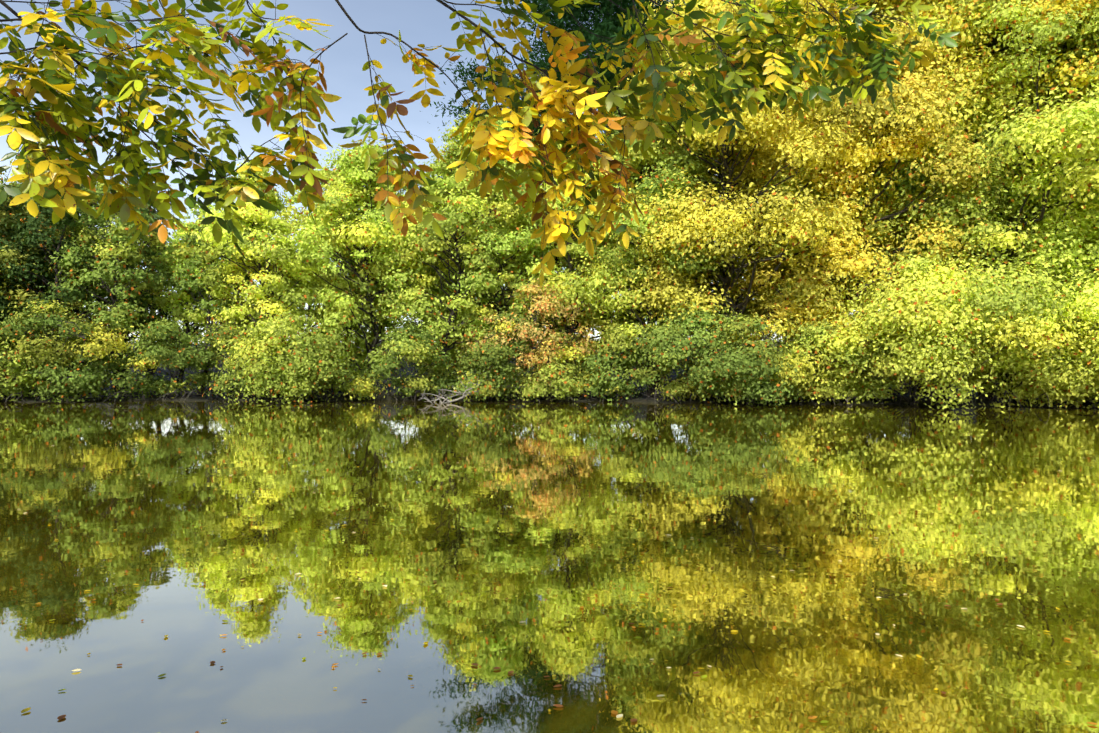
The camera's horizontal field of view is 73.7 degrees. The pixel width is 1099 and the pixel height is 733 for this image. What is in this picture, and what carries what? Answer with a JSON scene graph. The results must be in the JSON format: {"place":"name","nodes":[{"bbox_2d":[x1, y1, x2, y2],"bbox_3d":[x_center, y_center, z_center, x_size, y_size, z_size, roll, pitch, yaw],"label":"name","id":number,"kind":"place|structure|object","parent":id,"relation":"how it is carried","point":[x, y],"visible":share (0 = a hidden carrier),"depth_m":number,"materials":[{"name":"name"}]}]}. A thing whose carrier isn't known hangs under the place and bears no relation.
{"place":"outdoors","nodes":[
{"label":"outdoors","id":0,"kind":"place"},
{"bbox_2d":[0,0,883,342],"label":"sky","id":1,"kind":"structure","parent":0,"point":[428,23],"materials":[{"name":"blue"}]},
{"bbox_2d":[0,0,959,287],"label":"tree","id":2,"kind":"object","parent":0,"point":[46,174],"visible":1,"depth_m":3.98,"materials":[{"name":"green plant"}]},
{"bbox_2d":[0,399,1098,732],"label":"pond water","id":3,"kind":"structure","parent":0,"point":[164,493],"depth_m":6.25,"materials":[{"name":"green liquid"}]},
{"bbox_2d":[419,371,524,403],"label":"fallen branch","id":4,"kind":"object","parent":3,"relation":"in","point":[453,395],"visible":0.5,"depth_m":34.89,"materials":[{"name":"grey wood"}]},
{"bbox_2d":[1,419,1098,732],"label":"floating leaves","id":5,"kind":"object","parent":3,"relation":"on","point":[525,621],"visible":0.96,"depth_m":4.36,"materials":[{"name":"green plant"}]},
{"bbox_2d":[0,341,1098,407],"bbox_3d":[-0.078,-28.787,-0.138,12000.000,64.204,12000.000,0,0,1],"label":"ground","id":6,"kind":"structure","parent":0,"point":[650,399],"depth_m":37.23,"materials":[{"name":"soil"}]},
{"bbox_2d":[0,171,39,344],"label":"tree","id":7,"kind":"object","parent":6,"relation":"on","point":[9,223],"visible":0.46,"depth_m":36.43,"materials":[{"name":"green plant"}]},
{"bbox_2d":[0,172,52,328],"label":"tree","id":8,"kind":"object","parent":6,"relation":"on","point":[1,173],"visible":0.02,"depth_m":40.12,"materials":[{"name":"green plant"}]},
{"bbox_2d":[0,197,53,377],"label":"tree","id":9,"kind":"object","parent":6,"relation":"on","point":[15,207],"visible":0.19,"depth_m":38.08,"materials":[{"name":"green plant"}]},
{"bbox_2d":[0,323,73,400],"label":"shrub","id":10,"kind":"object","parent":6,"relation":"on","point":[10,380],"visible":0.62,"depth_m":35.04,"materials":[{"name":"green plant"}]},
{"bbox_2d":[0,181,88,356],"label":"tree","id":11,"kind":"object","parent":6,"relation":"on","point":[23,214],"visible":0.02,"depth_m":39.21,"materials":[{"name":"green plant"}]},
{"bbox_2d":[1,149,94,303],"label":"tree","id":12,"kind":"object","parent":6,"relation":"on","point":[12,183],"depth_m":42.24,"materials":[{"name":"green plant"}]},
{"bbox_2d":[10,173,130,366],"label":"tree","id":13,"kind":"object","parent":6,"relation":"on","point":[94,233],"visible":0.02,"depth_m":43.79,"materials":[{"name":"green plant"}]},
{"bbox_2d":[0,163,145,394],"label":"tree","id":14,"kind":"object","parent":6,"relation":"on","point":[42,239],"visible":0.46,"depth_m":36.69,"materials":[{"name":"green plant"}]},
{"bbox_2d":[0,295,173,402],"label":"shrub","id":15,"kind":"object","parent":6,"relation":"on","point":[80,381],"visible":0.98,"depth_m":34.87,"materials":[{"name":"green plant"}]},
{"bbox_2d":[38,182,182,395],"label":"tree","id":16,"kind":"object","parent":6,"relation":"on","point":[109,253],"visible":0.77,"depth_m":36.91,"materials":[{"name":"green plant"}]},
{"bbox_2d":[55,183,177,388],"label":"tree","id":17,"kind":"object","parent":6,"relation":"on","point":[141,297],"visible":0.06,"depth_m":40.79,"materials":[{"name":"green plant"}]},
{"bbox_2d":[93,225,155,378],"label":"tree","id":18,"kind":"object","parent":6,"relation":"on","point":[122,271],"depth_m":45.24,"materials":[{"name":"green plant"}]},
{"bbox_2d":[84,207,191,383],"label":"tree","id":19,"kind":"object","parent":6,"relation":"on","point":[148,369],"depth_m":49.08,"materials":[{"name":"green plant"}]},
{"bbox_2d":[112,203,180,375],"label":"tree","id":20,"kind":"object","parent":6,"relation":"on","point":[155,215],"visible":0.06,"depth_m":48.88,"materials":[{"name":"green plant"}]},
{"bbox_2d":[116,315,229,398],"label":"shrub","id":21,"kind":"object","parent":6,"relation":"on","point":[153,356],"visible":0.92,"depth_m":36.37,"materials":[{"name":"green plant"}]},
{"bbox_2d":[136,216,228,389],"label":"tree","id":22,"kind":"object","parent":6,"relation":"on","point":[182,314],"visible":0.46,"depth_m":39.98,"materials":[{"name":"green plant"}]},
{"bbox_2d":[166,175,247,379],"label":"tree","id":23,"kind":"object","parent":6,"relation":"on","point":[196,212],"visible":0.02,"depth_m":44.18,"materials":[{"name":"green plant"}]},
{"bbox_2d":[160,218,257,394],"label":"tree","id":24,"kind":"object","parent":6,"relation":"on","point":[207,306],"visible":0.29,"depth_m":39.08,"materials":[{"name":"green plant"}]},
{"bbox_2d":[166,317,309,399],"bbox_3d":[-15.933,-0.441,37.932,6.411,4.273,6.411,0,0,29],"label":"shrub","id":25,"kind":"object","parent":6,"relation":"on","point":[208,353],"visible":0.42,"depth_m":36.91,"materials":[{"name":"green plant"}]},
{"bbox_2d":[207,233,295,366],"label":"tree","id":26,"kind":"object","parent":6,"relation":"on","point":[243,280],"depth_m":40.45,"materials":[{"name":"green plant"}]},
{"bbox_2d":[178,156,328,394],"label":"tree","id":27,"kind":"object","parent":6,"relation":"on","point":[294,267],"visible":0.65,"depth_m":36.46,"materials":[{"name":"green plant"}]},
{"bbox_2d":[205,190,321,391],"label":"tree","id":28,"kind":"object","parent":6,"relation":"on","point":[242,311],"visible":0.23,"depth_m":37.54,"materials":[{"name":"green plant"}]},
{"bbox_2d":[199,306,411,404],"bbox_3d":[-11.991,-0.341,36.403,10.038,4.976,8.822,0,0,-34],"label":"shrub","id":29,"kind":"object","parent":6,"relation":"on","point":[308,351],"visible":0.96,"depth_m":34.07,"materials":[{"name":"green plant"}]},
{"bbox_2d":[271,164,365,339],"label":"tree","id":30,"kind":"object","parent":6,"relation":"on","point":[291,200],"visible":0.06,"depth_m":50.77,"materials":[{"name":"green plant"}]},
{"bbox_2d":[283,165,370,332],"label":"tree","id":31,"kind":"object","parent":6,"relation":"on","point":[303,217],"visible":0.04,"depth_m":44.90,"materials":[{"name":"green plant"}]},
{"bbox_2d":[278,140,412,390],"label":"tree","id":32,"kind":"object","parent":6,"relation":"on","point":[372,285],"visible":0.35,"depth_m":38.98,"materials":[{"name":"green plant"}]},
{"bbox_2d":[272,134,447,390],"bbox_3d":[-9.385,-5.245,38.860,9.161,13.663,9.256,0,0,1],"label":"tree","id":33,"kind":"object","parent":6,"relation":"on","point":[335,203],"visible":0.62,"depth_m":37.32,"materials":[{"name":"green plant"}]},
{"bbox_2d":[335,210,404,377],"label":"tree","id":34,"kind":"object","parent":6,"relation":"on","point":[367,303],"depth_m":51.80,"materials":[{"name":"green plant"}]},
{"bbox_2d":[354,319,468,400],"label":"shrub","id":35,"kind":"object","parent":6,"relation":"on","point":[422,349],"visible":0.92,"depth_m":35.38,"materials":[{"name":"green plant"}]},
{"bbox_2d":[390,186,481,383],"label":"tree","id":36,"kind":"object","parent":6,"relation":"on","point":[433,319],"depth_m":40.92,"materials":[{"name":"green plant"}]},
{"bbox_2d":[379,156,521,391],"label":"tree","id":37,"kind":"object","parent":6,"relation":"on","point":[441,310],"visible":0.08,"depth_m":39.35,"materials":[{"name":"green plant"}]},
{"bbox_2d":[362,133,556,393],"bbox_3d":[-4.433,-5.231,37.587,10.095,13.684,6.954,0,0,1],"label":"tree","id":38,"kind":"object","parent":6,"relation":"on","point":[425,243],"visible":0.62,"depth_m":36.65,"materials":[{"name":"green plant"}]},
{"bbox_2d":[382,105,563,350],"bbox_3d":[-3.839,-6.594,41.977,10.891,16.240,10.305,0,0,1],"label":"tree","id":39,"kind":"object","parent":6,"relation":"on","point":[454,130],"visible":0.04,"depth_m":39.50,"materials":[{"name":"green plant"}]},
{"bbox_2d":[431,299,560,401],"bbox_3d":[-3.244,-0.782,36.775,6.097,5.216,7.288,0,0,-40],"label":"shrub","id":40,"kind":"object","parent":6,"relation":"on","point":[484,355],"visible":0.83,"depth_m":35.24,"materials":[{"name":"green plant"}]},
{"bbox_2d":[429,105,566,394],"bbox_3d":[-3.044,-6.121,39.552,8.199,15.497,8.994,0,0,1],"label":"tree","id":41,"kind":"object","parent":6,"relation":"on","point":[536,256],"visible":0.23,"depth_m":37.56,"materials":[{"name":"green plant"}]},
{"bbox_2d":[442,166,554,381],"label":"tree","id":42,"kind":"object","parent":6,"relation":"on","point":[484,299],"visible":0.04,"depth_m":39.08,"materials":[{"name":"green plant"}]},
{"bbox_2d":[459,278,610,396],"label":"orange tree","id":43,"kind":"object","parent":6,"relation":"on","point":[539,303],"visible":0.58,"depth_m":35.24,"materials":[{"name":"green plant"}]},
{"bbox_2d":[0,355,1095,408],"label":"bank roots and twigs","id":44,"kind":"object","parent":6,"relation":"on","point":[175,391],"visible":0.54,"depth_m":35.02,"materials":[{"name":"brown wood"}]},
{"bbox_2d":[501,341,613,401],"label":"shrub","id":45,"kind":"object","parent":6,"relation":"on","point":[564,383],"visible":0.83,"depth_m":34.97,"materials":[{"name":"green plant"}]},
{"bbox_2d":[420,0,699,380],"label":"tree","id":46,"kind":"object","parent":6,"relation":"on","point":[606,12],"visible":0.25,"depth_m":39.84,"materials":[{"name":"green plant"}]},
{"bbox_2d":[499,120,633,381],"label":"tree","id":47,"kind":"object","parent":6,"relation":"on","point":[555,276],"visible":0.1,"depth_m":37.96,"materials":[{"name":"green plant"}]},
{"bbox_2d":[510,119,640,378],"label":"tree","id":48,"kind":"object","parent":6,"relation":"on","point":[597,322],"visible":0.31,"depth_m":36.69,"materials":[{"name":"green plant"}]},
{"bbox_2d":[539,207,656,370],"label":"tree","id":49,"kind":"object","parent":6,"relation":"on","point":[592,332],"visible":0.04,"depth_m":44.11,"materials":[{"name":"green plant"}]},
{"bbox_2d":[567,322,666,401],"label":"shrub","id":50,"kind":"object","parent":6,"relation":"on","point":[623,388],"visible":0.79,"depth_m":35.27,"materials":[{"name":"green plant"}]},
{"bbox_2d":[573,115,714,389],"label":"tree","id":51,"kind":"object","parent":6,"relation":"on","point":[628,318],"visible":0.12,"depth_m":38.98,"materials":[{"name":"green plant"}]},
{"bbox_2d":[598,133,719,379],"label":"tree","id":52,"kind":"object","parent":6,"relation":"on","point":[645,313],"depth_m":48.35,"materials":[{"name":"green plant"}]},
{"bbox_2d":[569,75,752,395],"bbox_3d":[5.682,-6.825,37.131,9.549,16.763,11.640,0,0,1],"label":"tree","id":53,"kind":"object","parent":6,"relation":"on","point":[679,155],"visible":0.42,"depth_m":34.96,"materials":[{"name":"green plant"}]},
{"bbox_2d":[613,120,712,377],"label":"tree","id":54,"kind":"object","parent":6,"relation":"on","point":[641,233],"depth_m":43.57,"materials":[{"name":"green plant"}]},
{"bbox_2d":[609,299,774,401],"bbox_3d":[7.077,-0.821,34.694,9.100,5.072,6.501,0,0,-22],"label":"shrub","id":55,"kind":"object","parent":6,"relation":"on","point":[671,337],"visible":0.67,"depth_m":33.34,"materials":[{"name":"green plant"}]},
{"bbox_2d":[647,95,812,369],"bbox_3d":[9.288,-7.231,40.053,10.075,17.639,8.557,0,0,-18],"label":"tree","id":56,"kind":"object","parent":6,"relation":"on","point":[718,269],"depth_m":37.92,"materials":[{"name":"green plant"}]},
{"bbox_2d":[705,164,777,349],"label":"tree","id":57,"kind":"object","parent":6,"relation":"on","point":[734,269],"depth_m":46.28,"materials":[{"name":"green plant"}]},
{"bbox_2d":[667,310,831,405],"bbox_3d":[9.345,-0.084,33.588,7.238,4.978,10.231,0,0,20],"label":"shrub","id":58,"kind":"object","parent":6,"relation":"on","point":[760,389],"visible":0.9,"depth_m":31.23,"materials":[{"name":"green plant"}]},
{"bbox_2d":[597,0,908,357],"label":"tree","id":59,"kind":"object","parent":6,"relation":"on","point":[665,290],"visible":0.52,"depth_m":32.27,"materials":[{"name":"yellow plant"}]},
{"bbox_2d":[728,154,853,353],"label":"tree","id":60,"kind":"object","parent":6,"relation":"on","point":[772,302],"depth_m":40.81,"materials":[{"name":"green plant"}]},
{"bbox_2d":[733,10,891,366],"bbox_3d":[14.500,-9.791,38.433,11.653,22.614,12.893,0,0,1],"label":"tree","id":61,"kind":"object","parent":6,"relation":"on","point":[809,186],"depth_m":34.73,"materials":[{"name":"yellow plant"}]},
{"bbox_2d":[750,314,883,403],"bbox_3d":[11.983,-0.303,33.905,6.312,4.030,8.110,0,0,1],"label":"shrub","id":62,"kind":"object","parent":6,"relation":"on","point":[820,390],"visible":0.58,"depth_m":32.21,"materials":[{"name":"green plant"}]},
{"bbox_2d":[699,0,1035,395],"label":"tree","id":63,"kind":"object","parent":6,"relation":"on","point":[908,89],"visible":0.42,"depth_m":30.86,"materials":[{"name":"yellow plant"}]},
{"bbox_2d":[806,314,935,403],"bbox_3d":[14.248,-0.437,33.771,7.265,4.259,4.908,0,0,38],"label":"shrub","id":64,"kind":"object","parent":6,"relation":"on","point":[876,355],"visible":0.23,"depth_m":32.88,"materials":[{"name":"green plant"}]},
{"bbox_2d":[719,0,1049,313],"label":"tree","id":65,"kind":"object","parent":6,"relation":"on","point":[890,199],"visible":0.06,"depth_m":32.40,"materials":[{"name":"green plant"}]},
{"bbox_2d":[803,0,1069,399],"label":"tree","id":66,"kind":"object","parent":6,"relation":"on","point":[903,184],"visible":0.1,"depth_m":32.16,"materials":[{"name":"yellow plant"}]},
{"bbox_2d":[800,0,1076,395],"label":"tree","id":67,"kind":"object","parent":6,"relation":"on","point":[1019,205],"visible":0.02,"depth_m":31.69,"materials":[{"name":"yellow plant"}]},
{"bbox_2d":[780,245,1098,409],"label":"shrub","id":68,"kind":"object","parent":6,"relation":"on","point":[927,310],"visible":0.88,"depth_m":28.17,"materials":[{"name":"green plant"}]},
{"bbox_2d":[829,0,1098,400],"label":"tree","id":69,"kind":"object","parent":6,"relation":"on","point":[1063,131],"visible":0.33,"depth_m":28.69,"materials":[{"name":"green plant"}]},
{"bbox_2d":[845,0,1098,396],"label":"tree","id":70,"kind":"object","parent":6,"relation":"on","point":[1065,68],"visible":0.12,"depth_m":30.04,"materials":[{"name":"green plant"}]},
{"bbox_2d":[887,45,1058,387],"bbox_3d":[20.189,-9.920,38.085,15.691,22.927,15.033,0,0,1],"label":"tree","id":71,"kind":"object","parent":6,"relation":"on","point":[986,138],"depth_m":32.66,"materials":[{"name":"green plant"}]},
{"bbox_2d":[914,308,1078,405],"bbox_3d":[19.970,-0.689,31.968,7.398,4.792,6.117,0,0,-22],"label":"shrub","id":72,"kind":"object","parent":6,"relation":"on","point":[990,384],"visible":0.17,"depth_m":31.17,"materials":[{"name":"green plant"}]},
{"bbox_2d":[957,250,1098,407],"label":"shrub","id":73,"kind":"object","parent":6,"relation":"on","point":[1041,379],"visible":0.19,"depth_m":29.69,"materials":[{"name":"green plant"}]},
{"bbox_2d":[957,13,1098,272],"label":"tree","id":74,"kind":"object","parent":6,"relation":"on","point":[1093,226],"depth_m":31.28,"materials":[{"name":"green plant"}]},
{"bbox_2d":[966,0,1098,267],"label":"tree","id":75,"kind":"object","parent":6,"relation":"on","point":[987,35],"depth_m":34.05,"materials":[{"name":"green plant"}]},
{"bbox_2d":[977,0,1098,400],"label":"tree","id":76,"kind":"object","parent":6,"relation":"on","point":[1052,220],"visible":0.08,"depth_m":30.31,"materials":[{"name":"green plant"}]},
{"bbox_2d":[983,297,1098,406],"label":"shrub","id":77,"kind":"object","parent":6,"relation":"on","point":[1085,391],"visible":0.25,"depth_m":29.87,"materials":[{"name":"green plant"}]},
{"bbox_2d":[983,17,1098,290],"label":"tree","id":78,"kind":"object","parent":6,"relation":"on","point":[1058,193],"visible":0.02,"depth_m":31.11,"materials":[{"name":"green plant"}]},
{"bbox_2d":[997,2,1098,330],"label":"tree","id":79,"kind":"object","parent":6,"relation":"on","point":[1094,201],"visible":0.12,"depth_m":30.56,"materials":[{"name":"green plant"}]},
{"bbox_2d":[1018,264,1098,408],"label":"shrub","id":80,"kind":"object","parent":6,"relation":"on","point":[1087,301],"visible":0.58,"depth_m":28.04,"materials":[{"name":"green plant"}]},
{"bbox_2d":[1025,5,1098,239],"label":"tree","id":81,"kind":"object","parent":6,"relation":"on","point":[1096,192],"visible":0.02,"depth_m":30.55,"materials":[{"name":"green plant"}]}
]}

